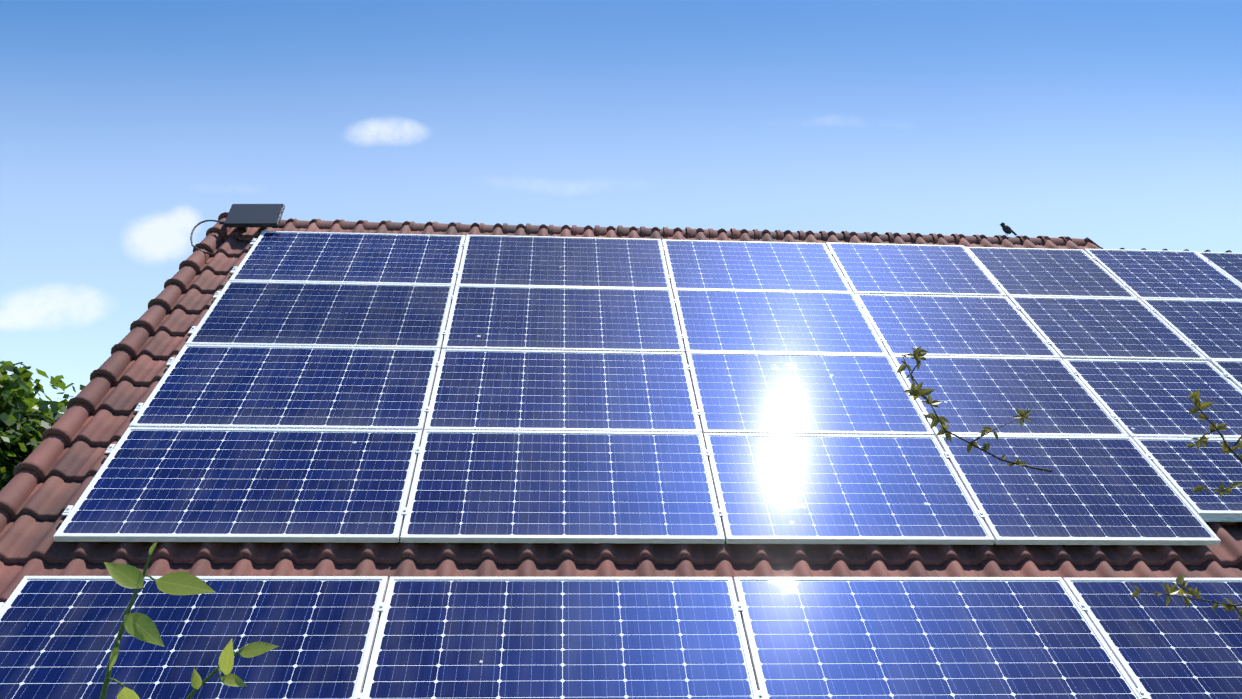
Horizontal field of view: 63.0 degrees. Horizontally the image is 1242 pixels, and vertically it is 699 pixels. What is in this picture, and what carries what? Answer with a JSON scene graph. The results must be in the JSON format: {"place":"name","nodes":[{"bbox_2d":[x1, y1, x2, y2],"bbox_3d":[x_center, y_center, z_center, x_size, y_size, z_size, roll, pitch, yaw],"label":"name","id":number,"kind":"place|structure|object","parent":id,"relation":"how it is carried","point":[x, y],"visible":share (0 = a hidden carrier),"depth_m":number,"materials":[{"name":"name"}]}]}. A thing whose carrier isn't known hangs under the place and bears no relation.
{"place":"outdoors","nodes":[
{"label":"outdoors","id":0,"kind":"place"},
{"bbox_2d":[0,360,84,490],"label":"tree","id":1,"kind":"object","parent":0,"point":[27,418],"visible":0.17,"depth_m":12.17,"materials":[{"name":"green plant"}]},
{"bbox_2d":[99,541,215,698],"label":"sapling","id":2,"kind":"object","parent":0,"point":[140,626],"depth_m":1.10,"materials":[{"name":"green plant"}]},
{"bbox_2d":[109,553,154,686],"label":"sapling petioles","id":3,"kind":"object","parent":2,"relation":"attached to","point":[118,641],"visible":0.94,"depth_m":1.10,"materials":[{"name":"green plant"}]},
{"bbox_2d":[186,639,278,698],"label":"sapling","id":4,"kind":"object","parent":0,"point":[226,659],"depth_m":1.24,"materials":[{"name":"green plant"}]},
{"bbox_2d":[197,651,239,690],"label":"sapling petioles","id":5,"kind":"object","parent":4,"relation":"attached to","point":[219,671],"visible":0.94,"depth_m":1.25,"materials":[{"name":"green plant"}]},
{"bbox_2d":[0,238,1230,698],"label":"panel clamps","id":6,"kind":"object","parent":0,"point":[740,608],"visible":1,"depth_m":6.00,"materials":[{"name":"silver metal"}]},
{"bbox_2d":[0,0,1241,413],"label":"sky","id":7,"kind":"structure","parent":0,"point":[127,126],"materials":[{"name":"blue"}]},
{"bbox_2d":[897,347,1051,471],"bbox_3d":[1.122,0.188,3.204,0.513,0.388,0.105,1,-11,-4],"label":"creeper","id":8,"kind":"object","parent":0,"point":[918,354],"depth_m":3.19,"materials":[{"name":"green plant"}]},
{"bbox_2d":[1131,574,1241,620],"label":"creeper","id":9,"kind":"object","parent":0,"point":[1181,591],"depth_m":3.01,"materials":[{"name":"green plant"}]},
{"bbox_2d":[1185,391,1241,497],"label":"creeper","id":10,"kind":"object","parent":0,"point":[1195,395],"depth_m":3.21,"materials":[{"name":"green plant"}]},
{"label":"roof slope","id":11,"kind":"object","parent":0,"visible":0},
{"bbox_2d":[217,219,1085,245],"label":"roof ridge tiles","id":12,"kind":"object","parent":11,"relation":"on","point":[621,231],"visible":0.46,"depth_m":9.05,"materials":[{"name":"brown ceramic"}]},
{"bbox_2d":[999,222,1016,235],"bbox_3d":[3.578,-1.108,9.370,0.200,0.125,0.062,5,-12,-23],"label":"bird","id":13,"kind":"object","parent":12,"relation":"on","point":[1007,229],"visible":1,"depth_m":9.34},
{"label":"house walls","id":14,"kind":"object","parent":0,"visible":0},
{"bbox_3d":[-3.300,0.564,5.943,0.030,4.410,5.152,1,-11,-4],"label":"house","id":15,"kind":"object","parent":14,"relation":"on","visible":0},
{"bbox_2d":[0,212,232,532],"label":"ridge tiles","id":16,"kind":"object","parent":15,"relation":"attached to","point":[35,465],"visible":0.9,"depth_m":6.35,"materials":[{"name":"brown ceramic"}]},
{"bbox_2d":[0,217,1241,691],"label":"roof tiles","id":17,"kind":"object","parent":15,"relation":"attached to","point":[28,547],"depth_m":5.25,"materials":[{"name":"tile"}]},
{"bbox_2d":[0,576,387,698],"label":"solar panel","id":18,"kind":"object","parent":17,"relation":"on","point":[58,635],"visible":1,"depth_m":4.45,"materials":[{"name":"blue glass"}]},
{"bbox_2d":[53,427,421,542],"bbox_3d":[-1.997,0.716,5.517,1.690,0.034,0.990,1,29,-4],"label":"solar panel","id":19,"kind":"object","parent":17,"relation":"on","point":[152,484],"visible":1,"depth_m":5.44,"materials":[{"name":"blue glass"}]},
{"bbox_2d":[219,204,284,231],"bbox_3d":[-3.134,-1.083,8.646,0.485,0.340,0.180,-1,-52,-6],"label":"junction box","id":20,"kind":"object","parent":17,"relation":"on","point":[245,216],"visible":0.94,"depth_m":8.57,"materials":[{"name":"grey plastic"}]},
{"bbox_2d":[190,220,218,255],"bbox_3d":[-3.396,-0.917,8.306,0.251,0.396,0.305,1,-11,-4],"label":"cable","id":21,"kind":"object","parent":20,"relation":"attached to","point":[199,223],"visible":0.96,"depth_m":8.28,"materials":[{"name":"grey plastic"}]},
{"bbox_2d":[129,345,439,432],"bbox_3d":[-2.045,0.232,6.391,1.690,0.033,0.990,1,29,-4],"label":"solar panel","id":22,"kind":"object","parent":17,"relation":"on","point":[276,387],"visible":0.9,"depth_m":6.34,"materials":[{"name":"blue glass"}]},
{"bbox_2d":[185,281,453,351],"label":"solar panel","id":23,"kind":"object","parent":17,"relation":"on","point":[265,313],"visible":0.92,"depth_m":7.22,"materials":[{"name":"blue glass"}]},
{"bbox_2d":[229,231,465,288],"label":"solar panel","id":24,"kind":"object","parent":17,"relation":"on","point":[334,257],"visible":0.92,"depth_m":8.10,"materials":[{"name":"blue glass"}]},
{"bbox_2d":[362,577,757,698],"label":"solar panel","id":25,"kind":"object","parent":17,"relation":"on","point":[560,638],"visible":1,"depth_m":4.53,"materials":[{"name":"blue glass"}]},
{"bbox_2d":[400,430,724,543],"bbox_3d":[-0.315,0.740,5.624,1.660,0.034,0.990,1,29,-4],"label":"solar panel","id":26,"kind":"object","parent":17,"relation":"on","point":[484,486],"visible":1,"depth_m":5.55,"materials":[{"name":"blue glass"}]},
{"bbox_2d":[424,349,701,432],"bbox_3d":[-0.364,0.259,6.499,1.660,0.034,0.990,1,29,-4],"label":"solar panel","id":27,"kind":"object","parent":17,"relation":"on","point":[535,390],"visible":0.9,"depth_m":6.45,"materials":[{"name":"blue glass"}]},
{"bbox_2d":[442,285,684,352],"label":"solar panel","id":28,"kind":"object","parent":17,"relation":"on","point":[558,318],"visible":0.9,"depth_m":7.33,"materials":[{"name":"blue glass"}]},
{"bbox_2d":[456,235,670,288],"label":"solar panel","id":29,"kind":"object","parent":17,"relation":"on","point":[536,261],"visible":0.88,"depth_m":8.21,"materials":[{"name":"blue glass"}]},
{"bbox_2d":[1,242,1241,614],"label":"solar mounting rails","id":30,"kind":"object","parent":17,"relation":"on","point":[707,456],"visible":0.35,"depth_m":5.63,"materials":[{"name":"silver metal"}]},
{"bbox_2d":[662,239,851,292],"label":"solar panel","id":31,"kind":"object","parent":17,"relation":"on","point":[747,265],"visible":0.9,"depth_m":8.31,"materials":[{"name":"blue glass"}]},
{"bbox_2d":[673,289,888,354],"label":"solar panel","id":32,"kind":"object","parent":17,"relation":"on","point":[752,321],"visible":0.9,"depth_m":7.43,"materials":[{"name":"blue glass"}]},
{"bbox_2d":[686,352,933,435],"bbox_3d":[1.184,0.281,6.597,1.422,0.034,0.990,1,29,-4],"label":"solar panel","id":33,"kind":"object","parent":17,"relation":"on","point":[793,393],"visible":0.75,"depth_m":6.54,"materials":[{"name":"blue glass"}]},
{"bbox_2d":[703,433,994,544],"bbox_3d":[1.232,0.766,5.724,1.422,0.034,0.990,1,29,-4],"label":"solar panel","id":34,"kind":"object","parent":17,"relation":"on","point":[828,489],"visible":0.94,"depth_m":5.65,"materials":[{"name":"blue glass"}]},
{"bbox_2d":[826,242,1006,296],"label":"solar panel","id":35,"kind":"object","parent":17,"relation":"on","point":[913,269],"visible":0.85,"depth_m":8.39,"materials":[{"name":"blue glass"}]},
{"bbox_2d":[733,577,1142,698],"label":"solar panel","id":36,"kind":"object","parent":17,"relation":"on","point":[924,638],"visible":0.97,"depth_m":4.63,"materials":[{"name":"blue glass"}]},
{"bbox_2d":[855,294,1060,357],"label":"solar panel","id":37,"kind":"object","parent":17,"relation":"on","point":[968,326],"visible":0.88,"depth_m":7.52,"materials":[{"name":"blue glass"}]},
{"bbox_2d":[890,355,1129,436],"bbox_3d":[2.516,0.303,6.683,1.229,0.034,0.990,1,29,-4],"label":"solar panel","id":38,"kind":"object","parent":17,"relation":"on","point":[976,395],"visible":0.73,"depth_m":6.65,"materials":[{"name":"blue glass"}]},
{"bbox_2d":[965,247,1137,298],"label":"solar panel","id":39,"kind":"object","parent":17,"relation":"on","point":[1038,272],"visible":0.85,"depth_m":8.47,"materials":[{"name":"blue glass"}]},
{"bbox_2d":[936,435,1220,544],"bbox_3d":[2.565,0.784,5.808,1.229,0.033,0.990,1,29,-4],"label":"solar panel","id":40,"kind":"object","parent":17,"relation":"on","point":[1099,490],"visible":0.94,"depth_m":5.73,"materials":[{"name":"blue glass"}]},
{"bbox_2d":[1008,296,1207,360],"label":"solar panel","id":41,"kind":"object","parent":17,"relation":"on","point":[1102,328],"visible":0.85,"depth_m":7.58,"materials":[{"name":"blue glass"}]},
{"bbox_2d":[1062,359,1241,437],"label":"solar panel","id":42,"kind":"object","parent":17,"relation":"on","point":[1144,398],"visible":0.87,"depth_m":6.77,"materials":[{"name":"blue glass"}]},
{"bbox_2d":[1063,578,1241,698],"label":"solar panel","id":43,"kind":"object","parent":17,"relation":"on","point":[1176,647],"visible":0.86,"depth_m":4.75,"materials":[{"name":"blue glass"}]},
{"bbox_2d":[1084,249,1241,299],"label":"solar panel","id":44,"kind":"object","parent":17,"relation":"on","point":[1158,274],"visible":0.85,"depth_m":8.55,"materials":[{"name":"blue glass"}]},
{"bbox_2d":[1132,437,1241,517],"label":"solar panel","id":45,"kind":"object","parent":17,"relation":"on","point":[1183,469],"visible":0.8,"depth_m":5.99,"materials":[{"name":"blue glass"}]},
{"bbox_2d":[1140,299,1241,360],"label":"solar panel","id":46,"kind":"object","parent":17,"relation":"on","point":[1210,329],"visible":0.84,"depth_m":7.76,"materials":[{"name":"blue glass"}]},
{"bbox_2d":[1197,252,1241,285],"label":"solar panel","id":47,"kind":"object","parent":17,"relation":"on","point":[1229,264],"visible":0.67,"depth_m":8.86,"materials":[{"name":"blue glass"}]},
{"bbox_2d":[1209,360,1241,389],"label":"solar panel","id":48,"kind":"object","parent":17,"relation":"on","point":[1232,369],"visible":0.89,"depth_m":7.12,"materials":[{"name":"blue glass"}]}
]}

